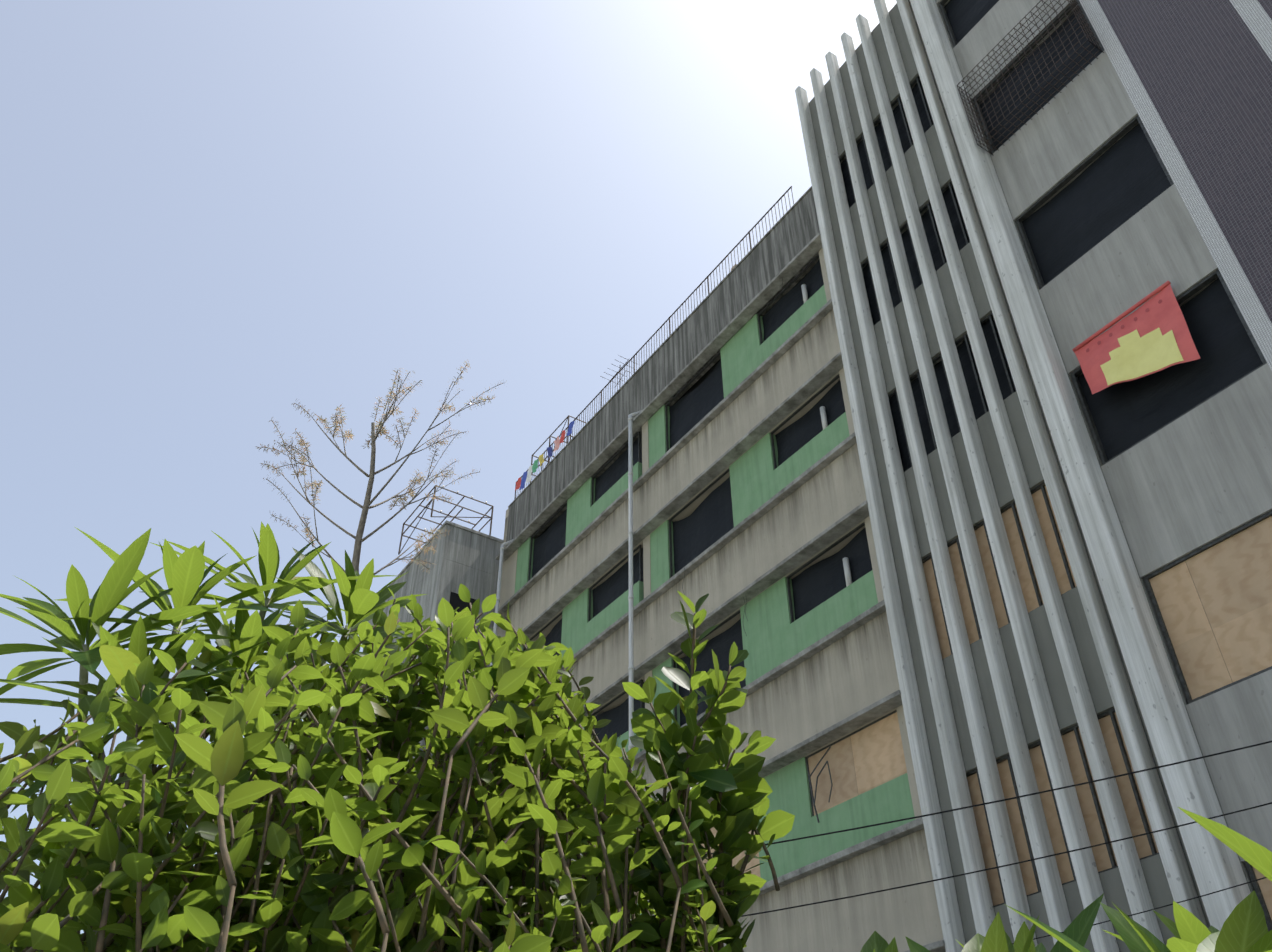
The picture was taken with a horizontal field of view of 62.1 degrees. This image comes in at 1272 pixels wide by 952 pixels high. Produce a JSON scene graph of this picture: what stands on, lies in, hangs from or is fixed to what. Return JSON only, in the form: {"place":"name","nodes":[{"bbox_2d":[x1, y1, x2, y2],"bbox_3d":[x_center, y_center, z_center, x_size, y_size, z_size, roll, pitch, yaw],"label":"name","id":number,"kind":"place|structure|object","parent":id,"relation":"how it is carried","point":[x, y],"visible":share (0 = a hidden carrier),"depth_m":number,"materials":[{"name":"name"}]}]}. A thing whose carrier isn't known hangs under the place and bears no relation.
{"place":"outdoors","nodes":[
{"label":"outdoors","id":0,"kind":"place"},
{"bbox_2d":[341,520,503,855],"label":"block","id":1,"kind":"structure","parent":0,"point":[465,556],"depth_m":32.21,"materials":[{"name":"grey concrete"}]},
{"bbox_2d":[449,592,476,631],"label":"block openings","id":2,"kind":"object","parent":1,"relation":"in","point":[456,601],"visible":0.02,"depth_m":31.12,"materials":[{"name":"black"}]},
{"bbox_2d":[398,415,584,554],"bbox_3d":[-5.449,3.000,35.174,5.099,6.188,10.446,22,-43,-26],"label":"metal railing","id":3,"kind":"object","parent":1,"relation":"on","point":[455,517],"visible":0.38,"depth_m":33.83,"materials":[{"name":"grey metal"}]},
{"bbox_2d":[0,0,896,933],"label":"sky","id":4,"kind":"structure","parent":0,"point":[217,216],"materials":[{"name":"blue"}]},
{"bbox_2d":[0,521,1271,951],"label":"plumeria","id":5,"kind":"object","parent":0,"point":[1244,927],"depth_m":2.97,"materials":[{"name":"green plant"}]},
{"bbox_2d":[705,741,1271,943],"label":"cables","id":6,"kind":"object","parent":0,"point":[1035,858],"visible":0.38,"depth_m":4.13,"materials":[{"name":"black plastic"}]},
{"label":"ground","id":7,"kind":"structure","parent":0,"visible":0},
{"bbox_2d":[261,364,504,671],"bbox_3d":[-2.144,2.381,6.931,1.716,7.963,1.885,22,-43,-26],"label":"thin tree","id":8,"kind":"object","parent":7,"relation":"on","point":[365,507],"visible":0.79,"depth_m":8.64,"materials":[{"name":"brown plant"}]},
{"bbox_2d":[257,361,506,572],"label":"blossoms","id":9,"kind":"object","parent":8,"relation":"attached to","point":[315,484],"visible":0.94,"depth_m":8.99,"materials":[{"name":"beige plant"}]},
{"bbox_2d":[0,583,794,951],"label":"bush","id":10,"kind":"object","parent":7,"relation":"on","point":[510,677],"depth_m":2.36,"materials":[{"name":"green plant"}]},
{"bbox_2d":[537,277,803,892],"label":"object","id":11,"kind":"object","parent":7,"relation":"on","point":[701,379],"depth_m":26.55,"materials":[{"name":"black"}]},
{"bbox_2d":[496,248,943,951],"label":"wing spandrels","id":12,"kind":"object","parent":7,"relation":"on","point":[842,678],"visible":0.21,"depth_m":19.79,"materials":[{"name":"grey concrete"}]},
{"bbox_2d":[506,186,819,546],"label":"wing parapet","id":13,"kind":"structure","parent":12,"relation":"on","point":[785,240],"depth_m":27.31,"materials":[{"name":"grey concrete"}]},
{"bbox_2d":[514,186,793,499],"bbox_3d":[0.203,-3.206,30.109,0.729,1.900,13.919,22,-43,-26],"label":"roof railing","id":14,"kind":"object","parent":13,"relation":"on","point":[633,357],"visible":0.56,"depth_m":28.80,"materials":[{"name":"grey metal"}]},
{"bbox_2d":[515,478,520,489],"bbox_3d":[-3.842,0.280,34.289,0.080,0.381,0.396,22,-43,-26],"label":"laundry","id":15,"kind":"object","parent":14,"relation":"hanging from","point":[518,484],"visible":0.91,"depth_m":34.22,"materials":[{"name":"red fabric"}]},
{"bbox_2d":[519,471,526,489],"bbox_3d":[-3.628,0.161,33.974,0.079,0.587,0.368,22,-43,-26],"label":"flag","id":16,"kind":"object","parent":14,"relation":"hanging from","point":[524,477],"visible":0.88,"depth_m":33.95,"materials":[{"name":"blue fabric"}]},
{"bbox_2d":[526,465,532,482],"bbox_3d":[-3.385,-0.064,33.682,0.080,0.594,0.339,22,-43,-26],"label":"flag","id":17,"kind":"object","parent":14,"relation":"hanging from","point":[528,478],"visible":0.91,"depth_m":33.69,"materials":[{"name":"white fabric"}]},
{"bbox_2d":[532,459,538,472],"bbox_3d":[-3.166,-0.338,33.475,0.079,0.422,0.399,22,-43,-26],"label":"flag","id":18,"kind":"object","parent":14,"relation":"hanging from","point":[535,466],"visible":0.88,"depth_m":33.53,"materials":[{"name":"green fabric"}]},
{"bbox_2d":[539,452,543,466],"bbox_3d":[-2.955,-0.534,33.223,0.080,0.427,0.302,22,-43,-26],"label":"flag","id":19,"kind":"object","parent":14,"relation":"attached to","point":[541,459],"visible":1,"depth_m":33.28,"materials":[{"name":"yellow fabric"}]},
{"bbox_2d":[547,446,552,457],"bbox_3d":[-2.685,-0.760,32.881,0.080,0.495,0.312,22,-43,-26],"label":"laundry","id":20,"kind":"object","parent":14,"relation":"attached to","point":[550,451],"visible":0.97,"depth_m":32.82,"materials":[{"name":"blue fabric"}]},
{"bbox_2d":[554,436,559,450],"bbox_3d":[-2.457,-0.977,32.613,0.080,0.487,0.335,22,-43,-26],"label":"flag","id":21,"kind":"object","parent":14,"relation":"hanging from","point":[557,444],"visible":0.94,"depth_m":32.53,"materials":[{"name":"pink fabric"}]},
{"bbox_2d":[559,430,565,443],"bbox_3d":[-2.268,-1.188,32.415,0.080,0.402,0.296,22,-43,-26],"label":"flag","id":22,"kind":"object","parent":14,"relation":"hanging from","point":[562,436],"visible":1,"depth_m":32.39,"materials":[{"name":"red fabric"}]},
{"bbox_2d":[567,421,574,435],"bbox_3d":[-1.989,-1.440,32.075,0.080,0.428,0.343,22,-43,-26],"label":"flag","id":23,"kind":"object","parent":14,"relation":"hanging from","point":[571,424],"visible":1,"depth_m":32.09,"materials":[{"name":"blue fabric"}]},
{"bbox_2d":[490,284,851,919],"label":"drain pipes","id":24,"kind":"object","parent":12,"relation":"attached to","point":[847,571],"visible":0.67,"depth_m":24.59,"materials":[{"name":"plastic"}]},
{"bbox_2d":[514,285,914,914],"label":"green wall panels","id":25,"kind":"object","parent":12,"relation":"attached to","point":[774,633],"visible":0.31,"depth_m":20.50,"materials":[{"name":"green paint"}]},
{"bbox_2d":[488,233,945,951],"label":"ledges","id":26,"kind":"object","parent":12,"relation":"attached to","point":[784,409],"visible":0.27,"depth_m":22.58,"materials":[{"name":"grey concrete"}]},
{"bbox_2d":[591,278,832,822],"bbox_3d":[1.180,2.373,22.558,0.213,12.053,7.974,22,-43,-26],"label":"broken frame","id":27,"kind":"object","parent":26,"relation":"attached to","point":[814,797],"visible":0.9,"depth_m":17.19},
{"bbox_2d":[532,0,1262,742],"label":"dark windows","id":28,"kind":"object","parent":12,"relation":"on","point":[1112,188],"visible":0.48,"depth_m":18.68,"materials":[{"name":"black glass"}]},
{"bbox_2d":[795,0,1250,951],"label":"fins","id":29,"kind":"object","parent":7,"relation":"on","point":[1215,864],"visible":1,"depth_m":15.46,"materials":[{"name":"grey concrete"}]},
{"bbox_2d":[809,0,1268,951],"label":"tower wall","id":30,"kind":"structure","parent":7,"relation":"on","point":[1155,878],"depth_m":16.37,"materials":[{"name":"grey concrete"}]},
{"bbox_2d":[523,0,1271,930],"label":"window frames","id":31,"kind":"structure","parent":30,"relation":"attached to","point":[1187,294],"depth_m":16.51,"materials":[{"name":"black metal"}]},
{"bbox_2d":[528,486,1271,919],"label":"plywood","id":32,"kind":"object","parent":30,"relation":"attached to","point":[1214,602],"visible":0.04,"depth_m":13.23,"materials":[{"name":"brown wood"}]},
{"bbox_2d":[936,0,1271,862],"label":"wall","id":33,"kind":"structure","parent":30,"relation":"attached to","point":[1192,480],"depth_m":14.25,"materials":[{"name":"grey concrete"}]},
{"bbox_2d":[957,0,1103,155],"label":"metal grille","id":34,"kind":"object","parent":33,"relation":"attached to","point":[971,106],"visible":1,"depth_m":18.57,"materials":[{"name":"black metal"}]},
{"bbox_2d":[1072,281,1199,394],"bbox_3d":[6.925,-1.725,14.725,0.147,1.513,1.621,22,-43,-26],"label":"red banner","id":35,"kind":"object","parent":33,"relation":"attached to","point":[1165,315],"visible":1,"depth_m":14.85,"materials":[{"name":"red fabric"}]},
{"bbox_2d":[1086,300,1161,351],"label":"banner dots","id":36,"kind":"object","parent":35,"relation":"attached to","point":[1122,326],"visible":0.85,"depth_m":15.06,"materials":[{"name":"red fabric"}]},
{"bbox_2d":[1100,328,1183,384],"bbox_3d":[6.930,-1.640,14.578,0.100,1.034,1.092,22,-43,-26],"label":"emblem","id":37,"kind":"object","parent":35,"relation":"attached to","point":[1134,355],"visible":1,"depth_m":14.60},
{"bbox_2d":[1097,0,1271,322],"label":"tile wall","id":38,"kind":"structure","parent":7,"relation":"on","point":[1203,69],"depth_m":15.12,"materials":[{"name":"grey tile"}]},
{"bbox_2d":[1079,0,1271,370],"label":"wall trim","id":39,"kind":"structure","parent":38,"relation":"attached to","point":[1255,17],"depth_m":15.03,"materials":[{"name":"grey concrete"}]}
]}

